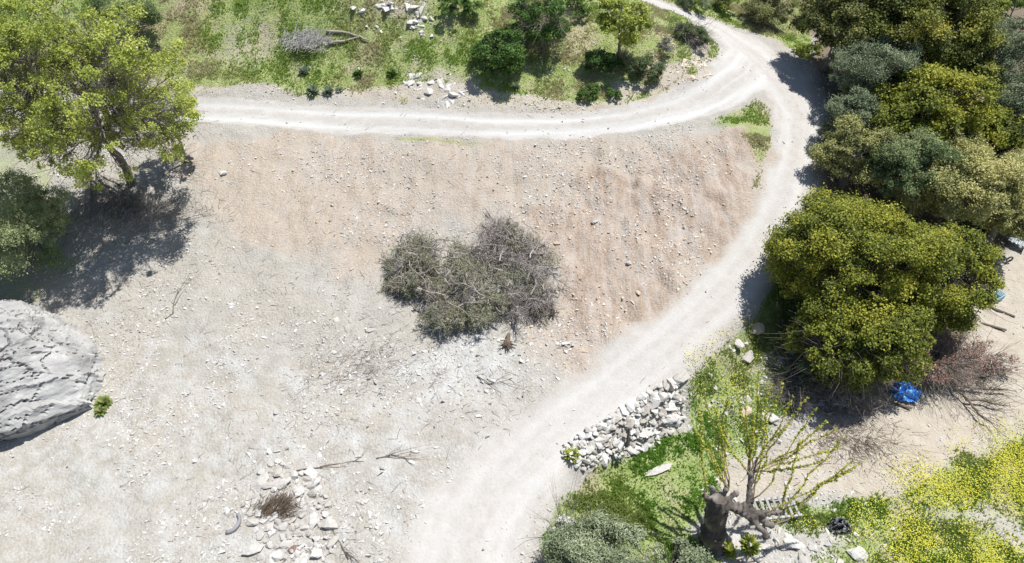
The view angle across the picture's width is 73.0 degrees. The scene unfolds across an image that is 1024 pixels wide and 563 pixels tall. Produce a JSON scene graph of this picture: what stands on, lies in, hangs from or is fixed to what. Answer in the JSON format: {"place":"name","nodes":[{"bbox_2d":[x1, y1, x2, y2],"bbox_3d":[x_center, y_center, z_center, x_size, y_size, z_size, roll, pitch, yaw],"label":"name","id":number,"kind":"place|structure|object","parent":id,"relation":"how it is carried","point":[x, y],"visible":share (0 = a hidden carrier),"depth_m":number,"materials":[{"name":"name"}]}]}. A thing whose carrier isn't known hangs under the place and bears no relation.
{"place":"outdoors","nodes":[
{"label":"outdoors","id":0,"kind":"place"},
{"bbox_2d":[0,45,773,140],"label":"farm track","id":1,"kind":"structure","parent":0,"point":[729,84],"depth_m":41.96,"materials":[{"name":"soil"}]},
{"bbox_2d":[0,0,1023,562],"bbox_3d":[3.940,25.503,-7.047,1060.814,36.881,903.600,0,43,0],"label":"ground","id":2,"kind":"structure","parent":0,"point":[264,218],"depth_m":34.45,"materials":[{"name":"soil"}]},
{"bbox_2d":[0,166,77,278],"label":"olive tree","id":3,"kind":"object","parent":2,"relation":"on","point":[26,210],"visible":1,"depth_m":33.55,"materials":[{"name":"green plant"}]},
{"bbox_2d":[0,299,105,441],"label":"boulder","id":4,"kind":"object","parent":2,"relation":"on","point":[51,373],"visible":0.91,"depth_m":30.21,"materials":[{"name":"stone"}]},
{"bbox_2d":[93,405,107,417],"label":"weed","id":5,"kind":"object","parent":2,"relation":"on","point":[100,410],"visible":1,"depth_m":30.75,"materials":[{"name":"green plant"}]},
{"bbox_2d":[0,0,204,199],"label":"deciduous tree","id":6,"kind":"object","parent":2,"relation":"on","point":[70,126],"visible":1,"depth_m":31.31,"materials":[{"name":"green plant"}]},
{"bbox_2d":[93,394,112,407],"bbox_3d":[-18.384,5.358,31.032,0.884,0.418,0.879,0,43,0],"label":"weed","id":7,"kind":"object","parent":2,"relation":"on","point":[105,401],"visible":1,"depth_m":31.02,"materials":[{"name":"green plant"}]},
{"bbox_2d":[73,155,152,222],"bbox_3d":[-22.487,-4.815,37.709,7.479,1.078,3.192,24,48,23],"label":"heap","id":8,"kind":"object","parent":2,"relation":"on","point":[91,195],"visible":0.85,"depth_m":37.79,"materials":[{"name":"plant"}]},
{"bbox_2d":[80,0,163,47],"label":"olive tree","id":9,"kind":"object","parent":2,"relation":"on","point":[153,17],"visible":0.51,"depth_m":41.97,"materials":[{"name":"green plant"}]},
{"bbox_2d":[49,181,238,239],"bbox_3d":[-21.158,-4.316,37.791,12.682,1.309,5.778,0,43,0],"label":"dry brush heap","id":10,"kind":"object","parent":2,"relation":"on","point":[140,210],"visible":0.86,"depth_m":37.55,"materials":[{"name":"plant"}]},
{"bbox_2d":[125,73,214,162],"bbox_3d":[-18.592,-8.728,38.438,5.408,5.160,5.400,30,51,28],"label":"deciduous tree","id":11,"kind":"object","parent":2,"relation":"on","point":[194,102],"visible":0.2,"depth_m":37.37,"materials":[{"name":"green plant"}]},
{"bbox_2d":[225,513,240,534],"bbox_3d":[-10.746,9.437,26.849,0.375,0.197,0.913,13,45,13],"label":"broken pipe","id":12,"kind":"object","parent":2,"relation":"on","point":[234,528],"visible":1,"depth_m":26.72,"materials":[{"name":"grey plastic"}]},
{"bbox_2d":[241,543,263,555],"bbox_3d":[-9.811,10.150,26.192,0.843,0.341,0.435,-4,43,-22],"label":"rock","id":13,"kind":"object","parent":2,"relation":"on","point":[252,549],"visible":1,"depth_m":26.07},
{"bbox_2d":[247,519,258,525],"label":"rock","id":14,"kind":"object","parent":2,"relation":"on","point":[252,522],"visible":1,"depth_m":26.89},
{"bbox_2d":[254,471,268,489],"bbox_3d":[-10.214,8.188,28.227,0.479,0.320,0.925,24,60,17],"label":"rock","id":15,"kind":"object","parent":2,"relation":"on","point":[263,478],"visible":0.99,"depth_m":28.12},
{"bbox_2d":[246,486,308,521],"bbox_3d":[-9.259,8.651,27.322,2.397,0.890,1.516,0,43,0],"label":"dry brush heap","id":16,"kind":"object","parent":2,"relation":"on","point":[283,505],"visible":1,"depth_m":27.27,"materials":[{"name":"plant"}]},
{"bbox_2d":[272,550,283,561],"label":"rock","id":17,"kind":"object","parent":2,"relation":"on","point":[277,555],"visible":1,"depth_m":26.01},
{"bbox_2d":[272,478,286,488],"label":"rock","id":18,"kind":"object","parent":2,"relation":"on","point":[278,483],"visible":0.96,"depth_m":28.03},
{"bbox_2d":[279,540,293,548],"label":"rock","id":19,"kind":"object","parent":2,"relation":"on","point":[285,544],"visible":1,"depth_m":26.34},
{"bbox_2d":[292,485,304,497],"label":"rock","id":20,"kind":"object","parent":2,"relation":"on","point":[300,490],"visible":0.96,"depth_m":27.89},
{"bbox_2d":[268,20,341,55],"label":"dry brush heap","id":21,"kind":"object","parent":2,"relation":"on","point":[310,40],"visible":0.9,"depth_m":43.46,"materials":[{"name":"grey plant"}]},
{"bbox_2d":[303,464,317,480],"bbox_3d":[-8.311,7.930,28.637,0.662,0.281,0.463,29,51,27],"label":"rock","id":22,"kind":"object","parent":2,"relation":"on","point":[310,471],"visible":1,"depth_m":28.55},
{"bbox_2d":[305,84,319,95],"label":"weed","id":23,"kind":"object","parent":2,"relation":"on","point":[311,89],"visible":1,"depth_m":42.77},
{"bbox_2d":[308,511,317,528],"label":"rock","id":24,"kind":"object","parent":2,"relation":"on","point":[312,520],"visible":1,"depth_m":27.08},
{"bbox_2d":[308,477,320,489],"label":"rock","id":25,"kind":"object","parent":2,"relation":"on","point":[315,483],"visible":0.93,"depth_m":28.10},
{"bbox_2d":[310,547,322,557],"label":"rock","id":26,"kind":"object","parent":2,"relation":"on","point":[316,552],"visible":1,"depth_m":26.03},
{"bbox_2d":[321,85,334,94],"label":"weed","id":27,"kind":"object","parent":2,"relation":"on","point":[328,90],"visible":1,"depth_m":42.83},
{"bbox_2d":[320,516,337,529],"bbox_3d":[-7.066,9.512,26.945,0.651,0.424,0.529,32,72,15],"label":"rock","id":28,"kind":"object","parent":2,"relation":"on","point":[329,523],"visible":1,"depth_m":26.85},
{"bbox_2d":[296,448,367,481],"bbox_3d":[-6.738,7.712,28.935,4.877,0.451,1.127,-13,45,-13],"label":"stick","id":29,"kind":"object","parent":2,"relation":"on","point":[331,464],"visible":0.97,"depth_m":28.84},
{"bbox_2d":[326,535,338,549],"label":"rock","id":30,"kind":"object","parent":2,"relation":"on","point":[333,540],"visible":1,"depth_m":26.37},
{"bbox_2d":[278,336,449,397],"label":"fallen prunings","id":31,"kind":"object","parent":2,"relation":"on","point":[359,366],"visible":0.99,"depth_m":32.28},
{"bbox_2d":[349,0,433,36],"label":"rock outcrop","id":32,"kind":"object","parent":2,"relation":"on","point":[386,7],"visible":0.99,"depth_m":44.04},
{"bbox_2d":[3,1,789,94],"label":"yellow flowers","id":33,"kind":"object","parent":2,"relation":"on","point":[366,77],"visible":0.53,"depth_m":44.07,"materials":[{"name":"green plant"}]},
{"bbox_2d":[376,443,433,467],"bbox_3d":[-4.475,7.335,28.976,2.470,0.360,1.160,0,43,0],"label":"stick","id":34,"kind":"object","parent":2,"relation":"on","point":[387,455],"visible":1,"depth_m":29.10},
{"bbox_2d":[0,0,813,126],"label":"grass","id":35,"kind":"structure","parent":2,"relation":"on","point":[658,11],"depth_m":44.04,"materials":[{"name":"plant"}]},
{"bbox_2d":[403,72,465,108],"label":"rock outcrop","id":36,"kind":"object","parent":2,"relation":"on","point":[427,91],"visible":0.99,"depth_m":42.59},
{"bbox_2d":[437,0,482,18],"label":"shrub","id":37,"kind":"object","parent":2,"relation":"on","point":[454,5],"visible":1,"depth_m":43.44,"materials":[{"name":"green plant"}]},
{"bbox_2d":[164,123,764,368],"bbox_3d":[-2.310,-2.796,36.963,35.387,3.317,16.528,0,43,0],"label":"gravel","id":38,"kind":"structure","parent":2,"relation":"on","point":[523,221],"depth_m":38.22,"materials":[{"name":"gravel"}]},
{"bbox_2d":[375,206,581,338],"bbox_3d":[-1.908,-0.682,34.729,10.018,2.782,8.279,-10,44,-11],"label":"shrub","id":39,"kind":"object","parent":2,"relation":"on","point":[457,310],"visible":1,"depth_m":34.43,"materials":[{"name":"grey plant"}]},
{"bbox_2d":[469,27,527,75],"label":"shrub","id":40,"kind":"object","parent":2,"relation":"on","point":[509,50],"visible":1,"depth_m":41.62,"materials":[{"name":"green plant"}]},
{"bbox_2d":[497,333,516,351],"bbox_3d":[-0.188,2.907,32.923,1.038,0.433,0.953,-31,52,-29],"label":"uprooted stump","id":41,"kind":"object","parent":2,"relation":"on","point":[506,343],"visible":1,"depth_m":32.80,"materials":[{"name":"brown wood"}]},
{"bbox_2d":[501,0,584,67],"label":"shrub","id":42,"kind":"object","parent":2,"relation":"on","point":[556,21],"visible":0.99,"depth_m":42.73,"materials":[{"name":"green plant"}]},
{"bbox_2d":[188,0,922,562],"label":"rubble","id":43,"kind":"object","parent":2,"relation":"on","point":[370,514],"visible":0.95,"depth_m":29.70,"materials":[{"name":"stone"}]},
{"bbox_2d":[517,468,610,562],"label":"shrub","id":44,"kind":"object","parent":2,"relation":"on","point":[562,522],"visible":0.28,"depth_m":27.34,"materials":[{"name":"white plant"}]},
{"bbox_2d":[565,0,594,19],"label":"shrub","id":45,"kind":"object","parent":2,"relation":"on","point":[583,9],"visible":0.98,"depth_m":45.22,"materials":[{"name":"green plant"}]},
{"bbox_2d":[576,82,600,99],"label":"shrub","id":46,"kind":"object","parent":2,"relation":"on","point":[590,87],"visible":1,"depth_m":42.20,"materials":[{"name":"green plant"}]},
{"bbox_2d":[583,49,625,72],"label":"shrub","id":47,"kind":"object","parent":2,"relation":"on","point":[609,59],"visible":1,"depth_m":42.94,"materials":[{"name":"green plant"}]},
{"bbox_2d":[607,87,622,98],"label":"shrub","id":48,"kind":"object","parent":2,"relation":"on","point":[615,94],"visible":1,"depth_m":42.28,"materials":[{"name":"green plant"}]},
{"bbox_2d":[595,0,653,61],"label":"tree","id":49,"kind":"object","parent":2,"relation":"on","point":[630,18],"visible":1,"depth_m":41.74,"materials":[{"name":"green plant"}]},
{"bbox_2d":[560,377,691,471],"bbox_3d":[5.271,6.566,30.219,6.961,1.820,2.620,-22,48,-21],"label":"rock pile","id":50,"kind":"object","parent":2,"relation":"on","point":[596,443],"depth_m":30.25,"materials":[{"name":"stone"}]},
{"bbox_2d":[564,446,579,462],"bbox_3d":[2.482,7.181,29.046,0.834,0.384,0.810,18,47,18],"label":"weed","id":51,"kind":"object","parent":50,"relation":"on","point":[575,451],"visible":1,"depth_m":28.99,"materials":[{"name":"green plant"}]},
{"bbox_2d":[537,504,716,562],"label":"olive tree","id":52,"kind":"object","parent":2,"relation":"on","point":[566,545],"visible":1,"depth_m":24.50,"materials":[{"name":"green plant"}]},
{"bbox_2d":[624,55,666,81],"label":"shrub","id":53,"kind":"object","parent":2,"relation":"on","point":[654,72],"visible":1,"depth_m":42.73,"materials":[{"name":"green plant"}]},
{"bbox_2d":[640,427,656,435],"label":"rock","id":54,"kind":"object","parent":2,"relation":"on","point":[651,430],"visible":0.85,"depth_m":30.54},
{"bbox_2d":[646,463,672,475],"bbox_3d":[6.338,8.120,29.854,1.376,0.202,0.382,-14,45,-14],"label":"rock","id":55,"kind":"object","parent":2,"relation":"on","point":[660,469],"visible":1,"depth_m":29.76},
{"bbox_2d":[657,36,673,52],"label":"shrub","id":56,"kind":"object","parent":2,"relation":"on","point":[666,47],"visible":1,"depth_m":43.95,"materials":[{"name":"grey plant"}]},
{"bbox_2d":[667,412,679,423],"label":"rock","id":57,"kind":"object","parent":2,"relation":"on","point":[674,418],"visible":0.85,"depth_m":30.78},
{"bbox_2d":[672,371,689,384],"bbox_3d":[7.673,4.342,31.348,1.051,0.356,0.574,-25,49,-24],"label":"rock","id":58,"kind":"object","parent":2,"relation":"on","point":[679,377],"visible":1,"depth_m":31.21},
{"bbox_2d":[659,5,712,60],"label":"shrub","id":59,"kind":"object","parent":2,"relation":"on","point":[681,28],"visible":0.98,"depth_m":44.93,"materials":[{"name":"green plant"}]},
{"bbox_2d":[669,37,712,81],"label":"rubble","id":60,"kind":"object","parent":2,"relation":"on","point":[700,65],"visible":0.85,"depth_m":44.37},
{"bbox_2d":[676,0,713,12],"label":"shrub","id":61,"kind":"object","parent":2,"relation":"on","point":[687,2],"visible":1,"depth_m":49.02,"materials":[{"name":"green plant"}]},
{"bbox_2d":[669,19,724,59],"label":"shrub","id":62,"kind":"object","parent":2,"relation":"on","point":[701,36],"visible":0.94,"depth_m":44.74,"materials":[{"name":"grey plant"}]},
{"bbox_2d":[711,0,741,10],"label":"shrub","id":63,"kind":"object","parent":2,"relation":"on","point":[721,3],"visible":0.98,"depth_m":50.19,"materials":[{"name":"green plant"}]},
{"bbox_2d":[723,540,740,560],"bbox_3d":[8.630,10.599,27.305,0.752,0.373,0.858,29,51,27],"label":"weed","id":64,"kind":"object","parent":2,"relation":"on","point":[729,551],"visible":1,"depth_m":27.29,"materials":[{"name":"green plant"}]},
{"bbox_2d":[727,532,741,556],"bbox_3d":[8.828,10.493,27.547,0.600,0.478,0.910,9,56,9],"label":"rock","id":65,"kind":"object","parent":2,"relation":"on","point":[734,538],"visible":0.82,"depth_m":27.50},
{"bbox_2d":[741,350,753,362],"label":"rock","id":66,"kind":"object","parent":2,"relation":"on","point":[748,357],"visible":1,"depth_m":33.31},
{"bbox_2d":[741,533,760,557],"bbox_3d":[9.454,10.376,27.401,0.903,0.498,1.083,0,43,0],"label":"weed","id":67,"kind":"object","parent":2,"relation":"on","point":[753,548],"visible":1,"depth_m":27.38,"materials":[{"name":"green plant"}]},
{"bbox_2d":[751,322,764,334],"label":"rock","id":68,"kind":"object","parent":2,"relation":"on","point":[760,329],"visible":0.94,"depth_m":33.95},
{"bbox_2d":[737,0,799,35],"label":"shrub","id":69,"kind":"object","parent":2,"relation":"on","point":[776,10],"visible":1,"depth_m":49.72,"materials":[{"name":"green plant"}]},
{"bbox_2d":[743,494,802,520],"bbox_3d":[10.742,9.453,28.594,2.150,0.456,0.950,-5,44,-5],"label":"wooden pallet","id":70,"kind":"object","parent":2,"relation":"on","point":[773,499],"visible":0.56,"depth_m":28.51,"materials":[{"name":"grey wood"}]},
{"bbox_2d":[693,373,864,557],"bbox_3d":[9.724,7.367,26.442,6.268,7.055,4.177,0,43,0],"label":"pollarded tree","id":71,"kind":"object","parent":2,"relation":"on","point":[717,508],"visible":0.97,"depth_m":25.77,"materials":[{"name":"green plant"}]},
{"bbox_2d":[539,131,1023,562],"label":"grass","id":72,"kind":"structure","parent":2,"relation":"on","point":[636,515],"depth_m":29.20,"materials":[{"name":"plant"}]},
{"bbox_2d":[783,537,800,548],"bbox_3d":[11.201,10.489,27.717,0.740,0.292,0.584,1,38,34],"label":"rock","id":73,"kind":"object","parent":2,"relation":"on","point":[789,542],"visible":1,"depth_m":27.63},
{"bbox_2d":[751,344,835,431],"bbox_3d":[13.305,4.673,32.806,5.100,3.029,5.023,-13,45,-14],"label":"shrub","id":74,"kind":"object","parent":2,"relation":"on","point":[787,368],"visible":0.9,"depth_m":32.36,"materials":[{"name":"brown plant"}]},
{"bbox_2d":[755,366,834,419],"bbox_3d":[12.992,4.943,31.967,4.063,1.330,3.476,0,43,0],"label":"dry brush heap","id":75,"kind":"object","parent":2,"relation":"on","point":[796,395],"visible":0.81,"depth_m":32.07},
{"bbox_2d":[791,42,822,58],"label":"shrub","id":76,"kind":"object","parent":2,"relation":"on","point":[801,51],"visible":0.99,"depth_m":48.13,"materials":[{"name":"green plant"}]},
{"bbox_2d":[820,119,854,155],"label":"shrub","id":77,"kind":"object","parent":2,"relation":"on","point":[824,126],"visible":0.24,"depth_m":41.43,"materials":[{"name":"green plant"}]},
{"bbox_2d":[826,517,853,532],"bbox_3d":[13.351,9.920,28.208,1.255,0.423,0.771,0,43,0],"label":"crumpled plastic","id":78,"kind":"object","parent":2,"relation":"on","point":[840,524],"visible":1,"depth_m":28.16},
{"bbox_2d":[788,0,902,73],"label":"evergreen oak","id":79,"kind":"object","parent":2,"relation":"on","point":[825,20],"visible":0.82,"depth_m":42.95,"materials":[{"name":"green plant"}]},
{"bbox_2d":[805,112,899,190],"bbox_3d":[19.106,-7.165,39.190,4.686,4.642,3.536,22,48,21],"label":"olive tree","id":80,"kind":"object","parent":2,"relation":"on","point":[856,146],"visible":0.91,"depth_m":38.34,"materials":[{"name":"green plant"}]},
{"bbox_2d":[765,290,940,421],"bbox_3d":[15.532,3.073,32.036,7.811,5.620,6.605,0,43,0],"label":"evergreen oak","id":81,"kind":"object","parent":2,"relation":"on","point":[839,342],"visible":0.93,"depth_m":30.57,"materials":[{"name":"green plant"}]},
{"bbox_2d":[823,84,883,134],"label":"olive tree","id":82,"kind":"object","parent":2,"relation":"on","point":[836,105],"visible":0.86,"depth_m":39.91,"materials":[{"name":"green plant"}]},
{"bbox_2d":[685,313,1023,562],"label":"yellow flowers","id":83,"kind":"object","parent":2,"relation":"on","point":[965,494],"visible":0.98,"depth_m":29.14,"materials":[{"name":"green plant"}]},
{"bbox_2d":[846,546,865,561],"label":"rock","id":84,"kind":"object","parent":2,"relation":"on","point":[856,553],"visible":0.99,"depth_m":27.36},
{"bbox_2d":[805,357,909,426],"bbox_3d":[16.021,4.728,32.040,4.949,2.254,3.789,20,47,20],"label":"dry brush heap","id":85,"kind":"object","parent":2,"relation":"on","point":[846,400],"visible":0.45,"depth_m":31.89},
{"bbox_2d":[759,182,969,331],"bbox_3d":[16.220,-0.608,33.452,8.158,7.294,8.429,-18,47,-18],"label":"evergreen oak","id":86,"kind":"object","parent":2,"relation":"on","point":[822,227],"visible":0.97,"depth_m":31.38,"materials":[{"name":"green plant"}]},
{"bbox_2d":[795,400,936,480],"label":"fallen prunings","id":87,"kind":"object","parent":2,"relation":"on","point":[868,444],"visible":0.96,"depth_m":30.78,"materials":[{"name":"brown wood"}]},
{"bbox_2d":[827,34,927,106],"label":"olive tree","id":88,"kind":"object","parent":2,"relation":"on","point":[889,61],"visible":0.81,"depth_m":41.26,"materials":[{"name":"green plant"}]},
{"bbox_2d":[889,381,923,402],"bbox_3d":[18.631,5.147,32.679,1.779,0.569,1.197,0,43,0],"label":"blue tarp","id":89,"kind":"object","parent":2,"relation":"on","point":[901,396],"visible":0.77,"depth_m":32.53,"materials":[{"name":"plastic"}]},
{"bbox_2d":[861,125,966,204],"bbox_3d":[22.031,-5.662,38.652,5.587,5.862,4.511,0,43,0],"label":"olive tree","id":90,"kind":"object","parent":2,"relation":"on","point":[908,157],"visible":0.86,"depth_m":37.17,"materials":[{"name":"green plant"}]},
{"bbox_2d":[842,0,1008,94],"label":"evergreen oak","id":91,"kind":"object","parent":2,"relation":"on","point":[934,20],"visible":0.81,"depth_m":41.20,"materials":[{"name":"green plant"}]},
{"bbox_2d":[885,189,967,226],"bbox_3d":[23.731,-4.478,39.742,4.691,3.380,3.976,0,43,0],"label":"shrub","id":92,"kind":"object","parent":2,"relation":"on","point":[914,212],"visible":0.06,"depth_m":39.51,"materials":[{"name":"green plant"}]},
{"bbox_2d":[866,61,1008,167],"bbox_3d":[24.125,-9.512,41.151,8.017,7.489,6.449,0,43,0],"label":"evergreen oak","id":93,"kind":"object","parent":2,"relation":"on","point":[906,107],"visible":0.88,"depth_m":39.10,"materials":[{"name":"green plant"}]},
{"bbox_2d":[902,123,995,161],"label":"olive tree","id":94,"kind":"object","parent":2,"relation":"on","point":[975,137],"visible":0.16,"depth_m":39.30,"materials":[{"name":"green plant"}]},
{"bbox_2d":[903,318,1003,417],"bbox_3d":[20.245,3.962,33.415,6.125,3.608,5.547,15,45,15],"label":"shrub","id":95,"kind":"object","parent":2,"relation":"on","point":[953,367],"visible":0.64,"depth_m":32.63,"materials":[{"name":"brown plant"}]},
{"bbox_2d":[893,137,1023,227],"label":"tree","id":96,"kind":"object","parent":2,"relation":"on","point":[983,170],"visible":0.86,"depth_m":36.48,"materials":[{"name":"green plant"}]},
{"bbox_2d":[903,219,1016,351],"bbox_3d":[20.834,0.019,34.018,7.064,6.264,7.656,15,46,15],"label":"evergreen oak","id":97,"kind":"object","parent":2,"relation":"on","point":[961,296],"visible":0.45,"depth_m":32.09,"materials":[{"name":"green plant"}]},
{"bbox_2d":[915,15,1011,117],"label":"evergreen oak","id":98,"kind":"object","parent":2,"relation":"on","point":[988,67],"visible":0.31,"depth_m":41.72,"materials":[{"name":"green plant"}]},
{"bbox_2d":[941,354,1023,455],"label":"fallen branch","id":99,"kind":"object","parent":2,"relation":"on","point":[979,399],"visible":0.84,"depth_m":32.80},
{"bbox_2d":[942,319,1023,406],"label":"shrub","id":100,"kind":"object","parent":2,"relation":"on","point":[995,364],"visible":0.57,"depth_m":33.69,"materials":[{"name":"brown plant"}]},
{"bbox_2d":[955,215,1011,236],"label":"shrub","id":101,"kind":"object","parent":2,"relation":"on","point":[968,223],"visible":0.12,"depth_m":40.25,"materials":[{"name":"green plant"}]},
{"bbox_2d":[966,0,1011,16],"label":"shrub","id":102,"kind":"object","parent":2,"relation":"on","point":[1003,3],"visible":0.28,"depth_m":56.01,"materials":[{"name":"green plant"}]},
{"bbox_2d":[964,103,1023,184],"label":"evergreen oak","id":103,"kind":"object","parent":2,"relation":"on","point":[1007,132],"visible":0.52,"depth_m":40.15,"materials":[{"name":"green plant"}]},
{"bbox_2d":[967,183,1023,247],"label":"deciduous tree","id":104,"kind":"object","parent":2,"relation":"on","point":[1014,224],"visible":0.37,"depth_m":37.42,"materials":[{"name":"green plant"}]},
{"bbox_2d":[977,14,1023,104],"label":"olive tree","id":105,"kind":"object","parent":2,"relation":"on","point":[1011,52],"visible":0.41,"depth_m":42.63,"materials":[{"name":"green plant"}]},
{"bbox_2d":[992,256,1013,266],"bbox_3d":[27.563,-1.188,39.298,1.972,0.444,0.643,-6,44,-6],"label":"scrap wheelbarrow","id":106,"kind":"object","parent":2,"relation":"on","point":[1004,258],"visible":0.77,"depth_m":39.27,"materials":[{"name":"grey metal"}]},
{"bbox_2d":[988,79,1023,152],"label":"olive tree","id":107,"kind":"object","parent":2,"relation":"on","point":[1009,99],"visible":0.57,"depth_m":41.33,"materials":[{"name":"green plant"}]},
{"bbox_2d":[995,0,1023,16],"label":"shrub","id":108,"kind":"object","parent":2,"relation":"on","point":[1019,3],"visible":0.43,"depth_m":58.66,"materials":[{"name":"green plant"}]},
{"bbox_2d":[998,147,1023,182],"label":"olive tree","id":109,"kind":"object","parent":2,"relation":"on","point":[1017,151],"visible":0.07,"depth_m":39.66,"materials":[{"name":"green plant"}]},
{"bbox_2d":[1006,235,1023,251],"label":"corrugated sheet","id":110,"kind":"object","parent":2,"relation":"on","point":[1019,242],"visible":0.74,"depth_m":40.23,"materials":[{"name":"grey metal"}]},
{"bbox_2d":[7,30,1022,562],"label":"fallen twigs","id":111,"kind":"object","parent":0,"point":[517,379],"depth_m":32.14,"materials":[{"name":"wood"}]},
{"bbox_2d":[404,0,824,562],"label":"dirt road","id":112,"kind":"structure","parent":0,"point":[460,515],"depth_m":31.55,"materials":[{"name":"soil"}]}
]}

